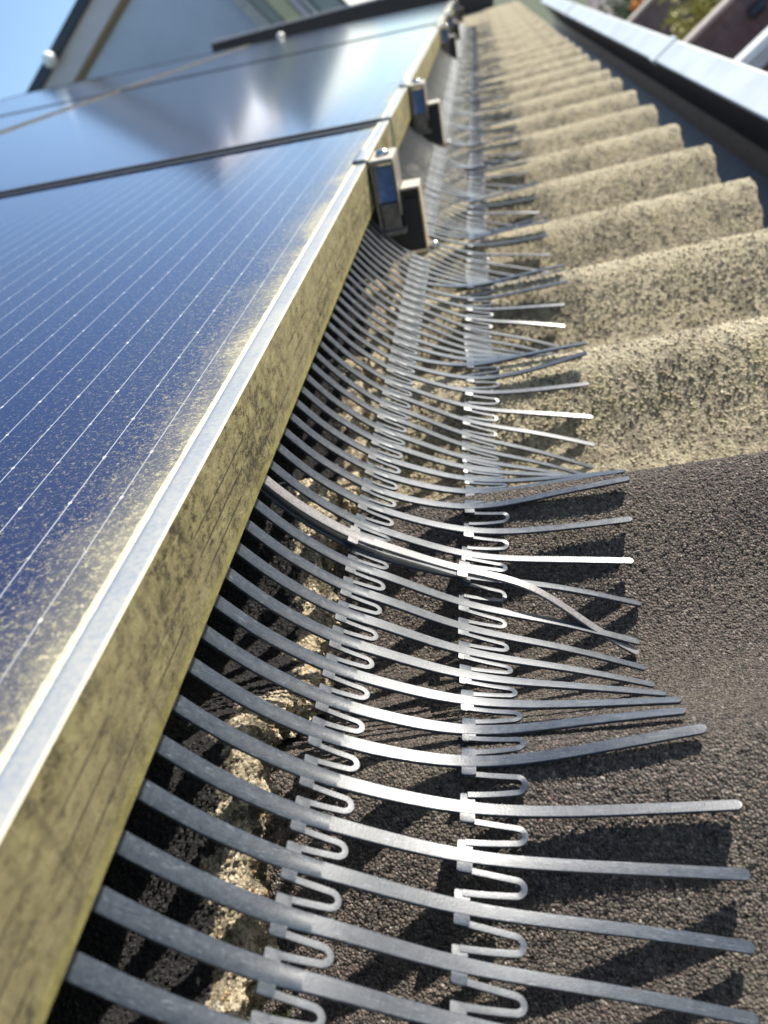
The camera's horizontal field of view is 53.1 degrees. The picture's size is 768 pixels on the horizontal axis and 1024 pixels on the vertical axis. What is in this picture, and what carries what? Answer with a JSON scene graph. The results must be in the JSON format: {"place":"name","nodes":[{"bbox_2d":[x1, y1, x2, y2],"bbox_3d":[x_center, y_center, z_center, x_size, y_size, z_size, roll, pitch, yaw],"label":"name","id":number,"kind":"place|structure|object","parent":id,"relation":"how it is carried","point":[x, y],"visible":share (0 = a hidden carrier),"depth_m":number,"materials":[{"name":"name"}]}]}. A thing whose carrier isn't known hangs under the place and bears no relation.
{"place":"outdoors","nodes":[
{"label":"outdoors","id":0,"kind":"place"},
{"bbox_2d":[0,0,75,99],"label":"sky","id":1,"kind":"structure","parent":0,"point":[28,28],"materials":[{"name":"blue"}]},
{"bbox_2d":[26,0,258,92],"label":"house","id":2,"kind":"structure","parent":0,"point":[96,38],"depth_m":5.25,"materials":[{"name":"glass"}]},
{"bbox_2d":[42,51,57,67],"bbox_3d":[-2.304,-3.118,5.293,0.100,0.100,0.100,-40,22,29],"label":"globe lamp","id":3,"kind":"object","parent":2,"relation":"attached to","point":[49,59],"visible":1,"depth_m":5.26,"materials":[{"name":"white glass"}]},
{"bbox_2d":[493,0,588,26],"bbox_3d":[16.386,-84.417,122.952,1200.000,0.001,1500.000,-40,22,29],"label":"ground","id":4,"kind":"structure","parent":0,"point":[539,9],"depth_m":35.79,"materials":[{"name":"soil"}]},
{"bbox_2d":[232,0,370,30],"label":"glazed wing","id":5,"kind":"structure","parent":4,"relation":"on","point":[260,14],"depth_m":5.09,"materials":[{"name":"glass"}]},
{"bbox_2d":[584,0,624,19],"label":"paving","id":6,"kind":"structure","parent":0,"point":[594,5],"depth_m":22.39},
{"bbox_2d":[588,0,681,41],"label":"shrub","id":7,"kind":"object","parent":6,"relation":"on","point":[625,10],"visible":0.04,"depth_m":7.59,"materials":[{"name":"green plant"}]},
{"bbox_2d":[628,0,645,24],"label":"shrub","id":8,"kind":"object","parent":6,"relation":"on","point":[635,5],"visible":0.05,"depth_m":7.11,"materials":[{"name":"orange plant"}]},
{"bbox_2d":[626,0,696,40],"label":"garden fence","id":9,"kind":"object","parent":6,"relation":"on","point":[647,14],"visible":0.07,"depth_m":6.92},
{"bbox_2d":[658,0,741,47],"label":"shrub","id":10,"kind":"object","parent":6,"relation":"on","point":[702,10],"visible":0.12,"depth_m":6.03,"materials":[{"name":"green plant"}]},
{"bbox_2d":[682,0,767,59],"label":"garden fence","id":11,"kind":"object","parent":6,"relation":"on","point":[711,32],"visible":0.11,"depth_m":5.04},
{"bbox_2d":[747,0,766,19],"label":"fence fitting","id":12,"kind":"object","parent":11,"relation":"attached to","point":[757,8],"visible":1,"depth_m":4.88,"materials":[{"name":"grey metal"}]},
{"bbox_2d":[733,28,767,72],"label":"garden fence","id":13,"kind":"object","parent":6,"relation":"on","point":[754,54],"visible":0.04,"depth_m":4.02,"materials":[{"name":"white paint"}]},
{"bbox_2d":[541,0,767,228],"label":"box gutter","id":14,"kind":"object","parent":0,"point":[716,102],"visible":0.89,"depth_m":1.54,"materials":[{"name":"white metal"}]},
{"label":"roof deck","id":15,"kind":"structure","parent":0,"visible":0},
{"bbox_2d":[210,0,493,51],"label":"roof kerb","id":16,"kind":"structure","parent":15,"relation":"attached to","point":[363,10],"depth_m":4.42,"materials":[{"name":"black metal"}]},
{"bbox_2d":[398,99,451,151],"bbox_3d":[-1.040,-0.436,1.288,2.311,0.060,0.030,-6,34,10],"label":"mounting rail","id":17,"kind":"object","parent":15,"relation":"attached to","point":[436,134],"visible":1,"depth_m":1.08,"materials":[{"name":"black metal"}]},
{"bbox_2d":[0,92,111,131],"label":"solar panel","id":18,"kind":"object","parent":17,"relation":"on","point":[10,121],"visible":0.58,"depth_m":2.27,"materials":[{"name":"blue glass"}]},
{"bbox_2d":[399,79,431,135],"bbox_3d":[0.044,-0.565,1.070,0.035,0.067,0.046,-6,34,10],"label":"end clamp","id":19,"kind":"object","parent":17,"relation":"attached to","point":[419,99],"visible":0.94,"depth_m":1.06,"materials":[{"name":"metal"}]},
{"bbox_2d":[450,21,463,40],"bbox_3d":[-0.863,-1.530,2.826,2.311,0.060,0.030,-6,34,10],"label":"mounting rail","id":20,"kind":"object","parent":15,"relation":"attached to","point":[456,30],"visible":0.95,"depth_m":2.61,"materials":[{"name":"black metal"}]},
{"bbox_2d":[0,45,245,115],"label":"solar panel","id":21,"kind":"object","parent":20,"relation":"on","point":[112,83],"visible":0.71,"depth_m":3.22,"materials":[{"name":"blue glass"}]},
{"bbox_2d":[122,0,453,89],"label":"solar panel","id":22,"kind":"object","parent":20,"relation":"attached to","point":[360,29],"visible":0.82,"depth_m":2.85,"materials":[{"name":"blue glass"}]},
{"bbox_2d":[443,12,454,34],"bbox_3d":[0.221,-1.658,2.607,0.035,0.067,0.046,-6,34,10],"label":"end clamp","id":23,"kind":"object","parent":20,"relation":"attached to","point":[450,21],"visible":0.88,"depth_m":2.60,"materials":[{"name":"metal"}]},
{"bbox_2d":[447,30,493,48],"bbox_3d":[0.297,-1.664,2.685,0.168,0.114,0.537,-6,34,10],"label":"bird guard comb","id":24,"kind":"object","parent":20,"relation":"attached to","point":[473,40],"visible":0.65,"depth_m":2.67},
{"bbox_2d":[463,1,518,17],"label":"roof tile","id":25,"kind":"object","parent":15,"relation":"on","point":[487,10],"visible":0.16,"depth_m":4.23,"materials":[{"name":"beige concrete"}]},
{"bbox_2d":[461,5,525,24],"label":"roof tile","id":26,"kind":"object","parent":15,"relation":"on","point":[494,14],"visible":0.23,"depth_m":3.73,"materials":[{"name":"beige concrete"}]},
{"bbox_2d":[463,2,524,21],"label":"roof tile","id":27,"kind":"object","parent":15,"relation":"on","point":[493,11],"visible":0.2,"depth_m":3.98,"materials":[{"name":"beige concrete"}]},
{"bbox_2d":[465,8,529,26],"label":"roof tile","id":28,"kind":"object","parent":15,"relation":"on","point":[506,15],"visible":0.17,"depth_m":3.49,"materials":[{"name":"beige concrete"}]},
{"bbox_2d":[463,11,534,33],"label":"roof tile","id":29,"kind":"object","parent":15,"relation":"on","point":[510,18],"visible":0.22,"depth_m":3.25,"materials":[{"name":"beige concrete"}]},
{"bbox_2d":[452,17,490,35],"bbox_3d":[0.348,-1.976,3.123,0.168,0.113,0.536,-6,34,10],"label":"bird guard comb","id":30,"kind":"object","parent":29,"relation":"on","point":[465,29],"visible":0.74,"depth_m":3.14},
{"bbox_2d":[460,14,539,40],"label":"roof tile","id":31,"kind":"object","parent":15,"relation":"on","point":[526,19],"visible":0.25,"depth_m":3.00,"materials":[{"name":"beige concrete"}]},
{"bbox_2d":[464,19,546,45],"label":"roof tile","id":32,"kind":"object","parent":15,"relation":"on","point":[517,28],"visible":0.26,"depth_m":2.76,"materials":[{"name":"beige concrete"}]},
{"bbox_2d":[450,30,562,64],"bbox_3d":[0.335,-1.290,2.204,0.350,0.083,0.311,-6,34,10],"label":"roof tile","id":33,"kind":"object","parent":15,"relation":"on","point":[531,41],"visible":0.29,"depth_m":2.27,"materials":[{"name":"beige concrete"}]},
{"bbox_2d":[460,23,553,55],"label":"roof tile","id":34,"kind":"object","parent":15,"relation":"on","point":[522,34],"visible":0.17,"depth_m":2.51,"materials":[{"name":"beige concrete"}]},
{"bbox_2d":[439,40,498,66],"bbox_3d":[0.247,-1.353,2.247,0.168,0.114,0.537,-6,34,10],"label":"bird guard comb","id":35,"kind":"object","parent":34,"relation":"on","point":[474,53],"visible":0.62,"depth_m":2.20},
{"bbox_2d":[447,37,581,78],"bbox_3d":[0.307,-1.117,1.960,0.353,0.083,0.311,-6,34,10],"label":"roof tile","id":36,"kind":"object","parent":15,"relation":"on","point":[538,51],"visible":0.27,"depth_m":2.02,"materials":[{"name":"beige concrete"}]},
{"bbox_2d":[263,451,767,1023],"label":"roof tile","id":37,"kind":"object","parent":15,"relation":"on","point":[691,539],"visible":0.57,"depth_m":0.25,"materials":[{"name":"concrete"}]},
{"bbox_2d":[44,478,341,1023],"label":"roof tile","id":38,"kind":"object","parent":37,"relation":"on","point":[117,947],"visible":0.28,"depth_m":0.25,"materials":[{"name":"concrete"}]},
{"bbox_2d":[267,1008,292,1018],"bbox_3d":[-0.034,0.163,0.240,0.011,0.010,0.015,-43,21,23],"label":"moss tuft","id":39,"kind":"object","parent":37,"relation":"on","point":[278,1014],"visible":0.34,"depth_m":0.24,"materials":[{"name":"plant"}]},
{"bbox_2d":[62,484,758,1023],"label":"bird guard comb","id":40,"kind":"object","parent":37,"relation":"on","point":[268,972],"visible":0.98,"depth_m":0.23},
{"bbox_2d":[446,47,589,95],"bbox_3d":[0.279,-0.944,1.717,0.351,0.083,0.311,-6,34,10],"label":"roof tile","id":41,"kind":"object","parent":15,"relation":"on","point":[544,64],"visible":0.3,"depth_m":1.71,"materials":[{"name":"beige concrete"}]},
{"bbox_2d":[441,60,622,118],"bbox_3d":[0.252,-0.771,1.474,0.354,0.083,0.311,-6,34,10],"label":"roof tile","id":42,"kind":"object","parent":15,"relation":"on","point":[560,80],"visible":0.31,"depth_m":1.53,"materials":[{"name":"beige concrete"}]},
{"bbox_2d":[430,77,638,155],"bbox_3d":[0.223,-0.599,1.230,0.350,0.083,0.311,-6,34,10],"label":"roof tile","id":43,"kind":"object","parent":15,"relation":"on","point":[576,104],"visible":0.34,"depth_m":1.22,"materials":[{"name":"beige concrete"}]},
{"bbox_2d":[421,104,683,205],"bbox_3d":[0.195,-0.424,0.987,0.351,0.083,0.311,-6,34,10],"label":"roof tile","id":44,"kind":"object","parent":15,"relation":"on","point":[618,138],"visible":0.43,"depth_m":0.97,"materials":[{"name":"beige concrete"}]},
{"bbox_2d":[398,149,427,183],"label":"roof tile","id":45,"kind":"object","parent":44,"relation":"on","point":[413,166],"visible":0.01,"depth_m":1.09,"materials":[{"name":"concrete"}]},
{"bbox_2d":[397,122,548,246],"bbox_3d":[0.096,-0.418,0.931,0.167,0.112,0.537,-6,34,10],"label":"bird guard comb","id":46,"kind":"object","parent":44,"relation":"on","point":[433,181],"visible":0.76,"depth_m":0.89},
{"bbox_2d":[368,227,767,506],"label":"roof tile","id":47,"kind":"object","parent":15,"relation":"on","point":[671,367],"visible":0.59,"depth_m":0.48,"materials":[{"name":"beige concrete"}]},
{"bbox_2d":[266,278,395,517],"bbox_3d":[-0.052,-0.070,0.528,0.100,0.072,0.311,-6,34,10],"label":"roof tile","id":48,"kind":"object","parent":47,"relation":"on","point":[298,474],"visible":0.2,"depth_m":0.49,"materials":[{"name":"concrete"}]},
{"bbox_2d":[402,144,763,301],"bbox_3d":[0.168,-0.252,0.743,0.352,0.083,0.311,-6,34,10],"label":"roof tile","id":49,"kind":"object","parent":15,"relation":"on","point":[672,200],"visible":0.56,"depth_m":0.72,"materials":[{"name":"beige concrete"}]},
{"bbox_2d":[345,251,413,306],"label":"roof tile","id":50,"kind":"object","parent":49,"relation":"on","point":[381,276],"visible":0.03,"depth_m":0.73,"materials":[{"name":"concrete"}]},
{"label":"roof","id":51,"kind":"structure","parent":0,"visible":0},
{"bbox_2d":[277,32,283,37],"bbox_3d":[-0.543,-2.499,4.028,0.042,0.028,0.042,-6,34,10],"label":"roof knob","id":52,"kind":"object","parent":51,"relation":"on","point":[280,35],"visible":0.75,"depth_m":4.01,"materials":[{"name":"white paint"}]},
{"bbox_2d":[353,178,439,259],"bbox_3d":[-1.086,-0.151,0.886,2.311,0.060,0.030,-6,34,10],"label":"mounting rail","id":53,"kind":"object","parent":51,"relation":"on","point":[415,237],"visible":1,"depth_m":0.68,"materials":[{"name":"silver metal"}]},
{"bbox_2d":[0,120,393,1023],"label":"solar panel","id":54,"kind":"object","parent":53,"relation":"on","point":[162,328],"visible":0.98,"depth_m":0.29,"materials":[{"name":"blue glass"}]},
{"bbox_2d":[263,218,638,655],"bbox_3d":[0.047,-0.120,0.510,0.167,0.117,0.492,-6,34,10],"label":"bird guard comb","id":55,"kind":"object","parent":54,"relation":"attached to","point":[490,467],"visible":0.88,"depth_m":0.43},
{"bbox_2d":[352,147,407,236],"bbox_3d":[-0.002,-0.279,0.668,0.035,0.067,0.046,-6,34,10],"label":"end clamp","id":56,"kind":"object","parent":53,"relation":"attached to","point":[386,180],"visible":0.94,"depth_m":0.66,"materials":[{"name":"metal"}]},
{"bbox_2d":[440,35,461,59],"bbox_3d":[-0.924,-1.155,2.298,2.311,0.060,0.030,-6,34,10],"label":"mounting rail","id":57,"kind":"object","parent":51,"relation":"on","point":[453,49],"visible":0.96,"depth_m":2.09,"materials":[{"name":"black metal"}]},
{"bbox_2d":[0,22,442,194],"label":"solar panel","id":58,"kind":"object","parent":57,"relation":"on","point":[345,85],"visible":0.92,"depth_m":1.27,"materials":[{"name":"blue glass"}]},
{"bbox_2d":[430,48,505,92],"bbox_3d":[0.197,-1.041,1.808,0.168,0.114,0.536,-6,34,10],"label":"bird guard comb","id":59,"kind":"object","parent":58,"relation":"attached to","point":[440,64],"visible":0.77,"depth_m":1.79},
{"bbox_2d":[425,71,518,144],"bbox_3d":[0.146,-0.729,1.370,0.168,0.114,0.537,-6,34,10],"label":"bird guard comb","id":60,"kind":"object","parent":58,"relation":"attached to","point":[434,86],"visible":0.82,"depth_m":1.36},
{"bbox_2d":[435,23,450,52],"bbox_3d":[0.160,-1.283,2.080,0.035,0.067,0.046,-6,34,10],"label":"end clamp","id":61,"kind":"object","parent":57,"relation":"attached to","point":[445,38],"visible":0.88,"depth_m":2.07,"materials":[{"name":"metal"}]},
{"bbox_2d":[453,7,465,22],"bbox_3d":[-0.765,-2.135,3.678,2.311,0.060,0.030,-6,34,10],"label":"mounting rail","id":62,"kind":"object","parent":51,"relation":"on","point":[460,18],"visible":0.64,"depth_m":3.47,"materials":[{"name":"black metal"}]},
{"bbox_2d":[450,0,458,17],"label":"end clamp","id":63,"kind":"object","parent":62,"relation":"attached to","point":[455,10],"visible":0.97,"depth_m":3.45,"materials":[{"name":"metal"}]}
]}

